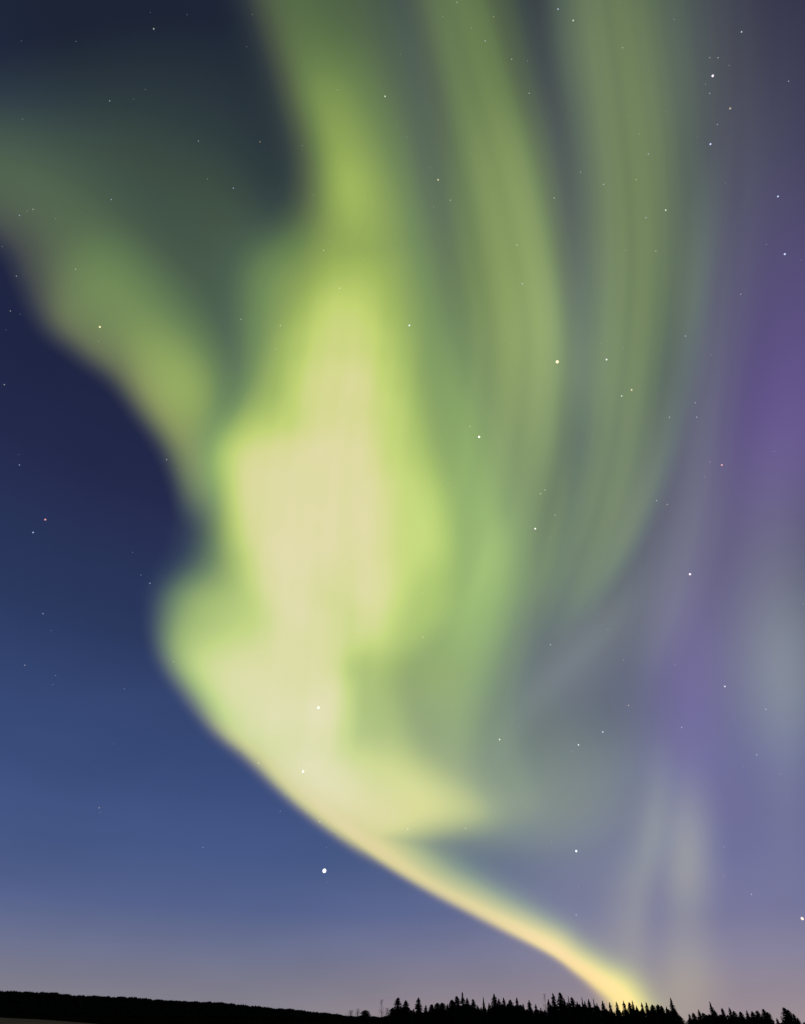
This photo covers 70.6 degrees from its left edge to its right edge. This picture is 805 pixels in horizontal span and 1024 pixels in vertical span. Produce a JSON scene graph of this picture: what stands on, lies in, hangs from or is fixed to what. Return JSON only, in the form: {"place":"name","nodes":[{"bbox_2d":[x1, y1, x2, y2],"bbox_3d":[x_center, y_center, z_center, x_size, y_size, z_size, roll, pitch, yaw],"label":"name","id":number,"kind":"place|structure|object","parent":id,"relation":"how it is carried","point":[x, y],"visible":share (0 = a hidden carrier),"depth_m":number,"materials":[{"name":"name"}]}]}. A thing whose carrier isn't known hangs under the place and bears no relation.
{"place":"outdoors","nodes":[
{"label":"outdoors","id":0,"kind":"place"},
{"bbox_2d":[0,1018,90,1023],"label":"field","id":1,"kind":"structure","parent":0,"point":[16,1021],"depth_m":170.17,"materials":[{"name":"black plant"}]},
{"bbox_2d":[0,1016,379,1023],"bbox_3d":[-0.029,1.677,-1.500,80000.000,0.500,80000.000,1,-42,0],"label":"ground","id":2,"kind":"structure","parent":0,"point":[141,1021],"depth_m":433.74,"materials":[{"name":"black"}]},
{"bbox_2d":[359,1010,370,1023],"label":"round tree","id":3,"kind":"object","parent":2,"relation":"on","point":[365,1015],"visible":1,"depth_m":302.65,"materials":[{"name":"black plant"}]},
{"bbox_2d":[378,1000,384,1019],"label":"bare tree","id":4,"kind":"object","parent":2,"relation":"on","point":[381,1011],"visible":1,"depth_m":300.31,"materials":[{"name":"black plant"}]},
{"bbox_2d":[380,1016,390,1023],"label":"bush","id":5,"kind":"object","parent":2,"relation":"on","point":[386,1021],"visible":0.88,"depth_m":314.73,"materials":[{"name":"black plant"}]},
{"bbox_2d":[391,998,403,1023],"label":"spruce tree","id":6,"kind":"object","parent":2,"relation":"on","point":[398,1017],"visible":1,"depth_m":308.57,"materials":[{"name":"black plant"}]},
{"bbox_2d":[401,1001,411,1023],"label":"spruce tree","id":7,"kind":"object","parent":2,"relation":"on","point":[406,1016],"visible":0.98,"depth_m":310.33,"materials":[{"name":"black plant"}]},
{"bbox_2d":[409,1010,413,1023],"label":"spruce tree","id":8,"kind":"object","parent":2,"relation":"on","point":[411,1012],"visible":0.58,"depth_m":331.37,"materials":[{"name":"black plant"}]},
{"bbox_2d":[411,997,423,1023],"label":"spruce tree","id":9,"kind":"object","parent":2,"relation":"on","point":[418,1015],"visible":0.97,"depth_m":315.65,"materials":[{"name":"black plant"}]},
{"bbox_2d":[422,1005,429,1023],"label":"spruce tree","id":10,"kind":"object","parent":2,"relation":"on","point":[425,1015],"visible":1,"depth_m":307.68,"materials":[{"name":"black plant"}]},
{"bbox_2d":[428,1004,434,1023],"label":"round tree","id":11,"kind":"object","parent":2,"relation":"on","point":[430,1011],"visible":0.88,"depth_m":315.04,"materials":[{"name":"black plant"}]},
{"bbox_2d":[432,1003,442,1023],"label":"round tree","id":12,"kind":"object","parent":2,"relation":"on","point":[437,1013],"visible":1,"depth_m":281.40,"materials":[{"name":"black plant"}]},
{"bbox_2d":[439,1003,446,1023],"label":"round tree","id":13,"kind":"object","parent":2,"relation":"on","point":[443,1008],"visible":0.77,"depth_m":297.67,"materials":[{"name":"black plant"}]},
{"bbox_2d":[446,1000,458,1023],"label":"spruce tree","id":14,"kind":"object","parent":2,"relation":"on","point":[452,1014],"visible":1,"depth_m":304.02,"materials":[{"name":"black plant"}]},
{"bbox_2d":[454,996,460,1023],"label":"spruce tree","id":15,"kind":"object","parent":2,"relation":"on","point":[457,1003],"visible":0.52,"depth_m":316.27,"materials":[{"name":"black plant"}]},
{"bbox_2d":[457,992,469,1023],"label":"spruce tree","id":16,"kind":"object","parent":2,"relation":"on","point":[463,1018],"visible":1,"depth_m":284.16,"materials":[{"name":"black plant"}]},
{"bbox_2d":[466,998,471,1023],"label":"spruce tree","id":17,"kind":"object","parent":2,"relation":"on","point":[468,1007],"visible":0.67,"depth_m":298.76,"materials":[{"name":"black plant"}]},
{"bbox_2d":[469,999,479,1023],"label":"spruce tree","id":18,"kind":"object","parent":2,"relation":"on","point":[473,1012],"visible":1,"depth_m":288.56,"materials":[{"name":"black plant"}]},
{"bbox_2d":[476,1005,482,1023],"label":"spruce tree","id":19,"kind":"object","parent":2,"relation":"on","point":[479,1014],"visible":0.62,"depth_m":299.19,"materials":[{"name":"black plant"}]},
{"bbox_2d":[481,997,486,1023],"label":"spruce tree","id":20,"kind":"object","parent":2,"relation":"on","point":[484,1010],"visible":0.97,"depth_m":300.81,"materials":[{"name":"black plant"}]},
{"bbox_2d":[486,1004,494,1023],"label":"spruce tree","id":21,"kind":"object","parent":2,"relation":"on","point":[489,1012],"visible":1,"depth_m":279.04,"materials":[{"name":"black plant"}]},
{"bbox_2d":[490,994,503,1023],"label":"spruce tree","id":22,"kind":"object","parent":2,"relation":"on","point":[494,1005],"visible":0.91,"depth_m":287.57,"materials":[{"name":"black plant"}]},
{"bbox_2d":[496,999,505,1023],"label":"spruce tree","id":23,"kind":"object","parent":2,"relation":"on","point":[500,1009],"visible":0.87,"depth_m":289.39,"materials":[{"name":"black plant"}]},
{"bbox_2d":[502,997,508,1021],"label":"spruce tree","id":24,"kind":"object","parent":2,"relation":"on","point":[504,1007],"visible":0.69,"depth_m":313.87,"materials":[{"name":"black plant"}]},
{"bbox_2d":[505,1000,515,1023],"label":"spruce tree","id":25,"kind":"object","parent":2,"relation":"on","point":[511,1015],"visible":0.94,"depth_m":306.25,"materials":[{"name":"black plant"}]},
{"bbox_2d":[514,997,523,1023],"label":"spruce tree","id":26,"kind":"object","parent":2,"relation":"on","point":[518,1015],"visible":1,"depth_m":283.25,"materials":[{"name":"black plant"}]},
{"bbox_2d":[521,1004,527,1023],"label":"spruce tree","id":27,"kind":"object","parent":2,"relation":"on","point":[524,1016],"visible":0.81,"depth_m":306.53,"materials":[{"name":"black plant"}]},
{"bbox_2d":[524,1001,536,1023],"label":"spruce tree","id":28,"kind":"object","parent":2,"relation":"on","point":[530,1018],"visible":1,"depth_m":281.44,"materials":[{"name":"black plant"}]},
{"bbox_2d":[534,1004,539,1023],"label":"spruce tree","id":29,"kind":"object","parent":2,"relation":"on","point":[536,1013],"visible":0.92,"depth_m":299.22,"materials":[{"name":"black plant"}]},
{"bbox_2d":[539,1007,544,1023],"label":"spruce tree","id":30,"kind":"object","parent":2,"relation":"on","point":[541,1019],"visible":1,"depth_m":280.14,"materials":[{"name":"black plant"}]},
{"bbox_2d":[546,999,555,1023],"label":"spruce tree","id":31,"kind":"object","parent":2,"relation":"on","point":[550,1019],"visible":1,"depth_m":275.47,"materials":[{"name":"black plant"}]},
{"bbox_2d":[551,993,559,1023],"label":"spruce tree","id":32,"kind":"object","parent":2,"relation":"on","point":[553,1006],"visible":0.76,"depth_m":309.04,"materials":[{"name":"black plant"}]},
{"bbox_2d":[556,993,571,1023],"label":"spruce tree","id":33,"kind":"object","parent":2,"relation":"on","point":[561,1013],"visible":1,"depth_m":282.68,"materials":[{"name":"black plant"}]},
{"bbox_2d":[563,999,571,1023],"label":"spruce tree","id":34,"kind":"object","parent":2,"relation":"on","point":[564,1003],"visible":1,"depth_m":282.29,"materials":[{"name":"black plant"}]},
{"bbox_2d":[568,997,576,1023],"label":"spruce tree","id":35,"kind":"object","parent":2,"relation":"on","point":[572,1001],"visible":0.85,"depth_m":307.01,"materials":[{"name":"black plant"}]},
{"bbox_2d":[575,1002,585,1023],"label":"spruce tree","id":36,"kind":"object","parent":2,"relation":"on","point":[579,1018],"visible":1,"depth_m":283.93,"materials":[{"name":"black plant"}]},
{"bbox_2d":[581,996,585,1022],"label":"spruce tree","id":37,"kind":"object","parent":2,"relation":"on","point":[583,1014],"visible":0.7,"depth_m":308.86,"materials":[{"name":"black plant"}]},
{"bbox_2d":[584,1001,590,1023],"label":"spruce tree","id":38,"kind":"object","parent":2,"relation":"on","point":[587,1017],"visible":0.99,"depth_m":292.26,"materials":[{"name":"black plant"}]},
{"bbox_2d":[587,999,595,1023],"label":"spruce tree","id":39,"kind":"object","parent":2,"relation":"on","point":[590,1012],"visible":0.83,"depth_m":297.45,"materials":[{"name":"black plant"}]},
{"bbox_2d":[593,999,599,1023],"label":"spruce tree","id":40,"kind":"object","parent":2,"relation":"on","point":[595,1014],"visible":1,"depth_m":279.35,"materials":[{"name":"black plant"}]},
{"bbox_2d":[601,1001,609,1023],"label":"spruce tree","id":41,"kind":"object","parent":2,"relation":"on","point":[604,1016],"visible":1,"depth_m":295.99,"materials":[{"name":"black plant"}]},
{"bbox_2d":[609,1002,615,1023],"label":"spruce tree","id":42,"kind":"object","parent":2,"relation":"on","point":[611,1011],"visible":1,"depth_m":305.66,"materials":[{"name":"black plant"}]},
{"bbox_2d":[615,1002,623,1023],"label":"spruce tree","id":43,"kind":"object","parent":2,"relation":"on","point":[617,1010],"visible":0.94,"depth_m":302.99,"materials":[{"name":"black plant"}]},
{"bbox_2d":[617,1010,624,1023],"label":"spruce tree","id":44,"kind":"object","parent":2,"relation":"on","point":[620,1018],"visible":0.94,"depth_m":299.48,"materials":[{"name":"black plant"}]},
{"bbox_2d":[622,1001,631,1023],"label":"spruce tree","id":45,"kind":"object","parent":2,"relation":"on","point":[626,1019],"visible":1,"depth_m":279.71,"materials":[{"name":"black plant"}]},
{"bbox_2d":[627,1002,633,1023],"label":"spruce tree","id":46,"kind":"object","parent":2,"relation":"on","point":[630,1010],"visible":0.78,"depth_m":282.19,"materials":[{"name":"black plant"}]},
{"bbox_2d":[632,1001,638,1023],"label":"spruce tree","id":47,"kind":"object","parent":2,"relation":"on","point":[634,1018],"visible":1,"depth_m":274.30,"materials":[{"name":"black plant"}]},
{"bbox_2d":[635,1006,642,1023],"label":"spruce tree","id":48,"kind":"object","parent":2,"relation":"on","point":[639,1020],"visible":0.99,"depth_m":272.88,"materials":[{"name":"black plant"}]},
{"bbox_2d":[641,1002,648,1023],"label":"spruce tree","id":49,"kind":"object","parent":2,"relation":"on","point":[644,1019],"visible":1,"depth_m":269.50,"materials":[{"name":"black plant"}]},
{"bbox_2d":[645,1003,654,1023],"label":"spruce tree","id":50,"kind":"object","parent":2,"relation":"on","point":[649,1018],"visible":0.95,"depth_m":277.52,"materials":[{"name":"black plant"}]},
{"bbox_2d":[650,1004,656,1022],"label":"spruce tree","id":51,"kind":"object","parent":2,"relation":"on","point":[652,1010],"visible":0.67,"depth_m":287.95,"materials":[{"name":"black plant"}]},
{"bbox_2d":[655,1004,666,1023],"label":"spruce tree","id":52,"kind":"object","parent":2,"relation":"on","point":[659,1015],"visible":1,"depth_m":265.26,"materials":[{"name":"black plant"}]},
{"bbox_2d":[660,1006,666,1023],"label":"spruce tree","id":53,"kind":"object","parent":2,"relation":"on","point":[663,1010],"visible":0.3,"depth_m":289.89,"materials":[{"name":"black plant"}]},
{"bbox_2d":[665,1007,671,1023],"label":"spruce tree","id":54,"kind":"object","parent":2,"relation":"on","point":[667,1016],"visible":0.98,"depth_m":276.76,"materials":[{"name":"black plant"}]},
{"bbox_2d":[669,998,682,1023],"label":"spruce tree","id":55,"kind":"object","parent":2,"relation":"on","point":[674,1015],"visible":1,"depth_m":274.78,"materials":[{"name":"black plant"}]},
{"bbox_2d":[688,1014,692,1023],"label":"spruce tree","id":56,"kind":"object","parent":2,"relation":"on","point":[690,1021],"visible":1,"depth_m":272.52,"materials":[{"name":"black plant"}]},
{"bbox_2d":[692,1013,699,1023],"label":"spruce tree","id":57,"kind":"object","parent":2,"relation":"on","point":[695,1020],"visible":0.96,"depth_m":277.73,"materials":[{"name":"black plant"}]},
{"bbox_2d":[698,1010,702,1023],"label":"spruce tree","id":58,"kind":"object","parent":2,"relation":"on","point":[699,1015],"visible":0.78,"depth_m":285.40,"materials":[{"name":"black plant"}]},
{"bbox_2d":[701,1013,709,1023],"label":"spruce tree","id":59,"kind":"object","parent":2,"relation":"on","point":[703,1019],"visible":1,"depth_m":261.85,"materials":[{"name":"black plant"}]},
{"bbox_2d":[709,1001,721,1023],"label":"spruce tree","id":60,"kind":"object","parent":2,"relation":"on","point":[712,1013],"visible":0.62,"depth_m":294.02,"materials":[{"name":"black plant"}]},
{"bbox_2d":[713,1010,720,1023],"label":"spruce tree","id":61,"kind":"object","parent":2,"relation":"on","point":[717,1018],"visible":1,"depth_m":259.44,"materials":[{"name":"black plant"}]},
{"bbox_2d":[721,1008,728,1023],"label":"spruce tree","id":62,"kind":"object","parent":2,"relation":"on","point":[724,1018],"visible":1,"depth_m":283.47,"materials":[{"name":"black plant"}]},
{"bbox_2d":[731,1011,741,1023],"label":"spruce tree","id":63,"kind":"object","parent":2,"relation":"on","point":[735,1018],"visible":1,"depth_m":256.93,"materials":[{"name":"black plant"}]},
{"bbox_2d":[738,1012,746,1023],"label":"spruce tree","id":64,"kind":"object","parent":2,"relation":"on","point":[742,1018],"visible":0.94,"depth_m":282.38,"materials":[{"name":"black plant"}]},
{"bbox_2d":[746,1010,752,1023],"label":"spruce tree","id":65,"kind":"object","parent":2,"relation":"on","point":[748,1018],"visible":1,"depth_m":267.10,"materials":[{"name":"black plant"}]},
{"bbox_2d":[750,1011,758,1023],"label":"spruce tree","id":66,"kind":"object","parent":2,"relation":"on","point":[753,1019],"visible":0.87,"depth_m":273.75,"materials":[{"name":"black plant"}]},
{"bbox_2d":[755,1011,764,1023],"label":"spruce tree","id":67,"kind":"object","parent":2,"relation":"on","point":[758,1016],"visible":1,"depth_m":253.52,"materials":[{"name":"black plant"}]},
{"bbox_2d":[761,1009,772,1023],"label":"spruce tree","id":68,"kind":"object","parent":2,"relation":"on","point":[767,1020],"visible":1,"depth_m":254.14,"materials":[{"name":"black plant"}]},
{"bbox_2d":[766,1012,774,1023],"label":"spruce tree","id":69,"kind":"object","parent":2,"relation":"on","point":[769,1014],"visible":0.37,"depth_m":257.93,"materials":[{"name":"black plant"}]},
{"bbox_2d":[780,1007,794,1023],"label":"spruce tree","id":70,"kind":"object","parent":2,"relation":"on","point":[787,1018],"visible":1,"depth_m":256.30,"materials":[{"name":"black plant"}]},
{"bbox_2d":[788,1010,796,1023],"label":"spruce tree","id":71,"kind":"object","parent":2,"relation":"on","point":[791,1014],"visible":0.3,"depth_m":274.34,"materials":[{"name":"black plant"}]},
{"bbox_2d":[0,995,381,1021],"bbox_3d":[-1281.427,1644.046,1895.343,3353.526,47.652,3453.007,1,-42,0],"label":"hill","id":72,"kind":"structure","parent":0,"point":[167,1016],"depth_m":1124.95,"materials":[{"name":"soil"}]},
{"bbox_2d":[0,990,382,1020],"bbox_3d":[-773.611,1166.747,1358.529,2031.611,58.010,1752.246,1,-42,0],"label":"forest","id":73,"kind":"object","parent":72,"relation":"on","point":[223,1008],"visible":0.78,"depth_m":1164.52,"materials":[{"name":"black plant"}]},
{"bbox_2d":[0,0,804,1023],"label":"sky","id":74,"kind":"structure","parent":0,"point":[402,402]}
]}

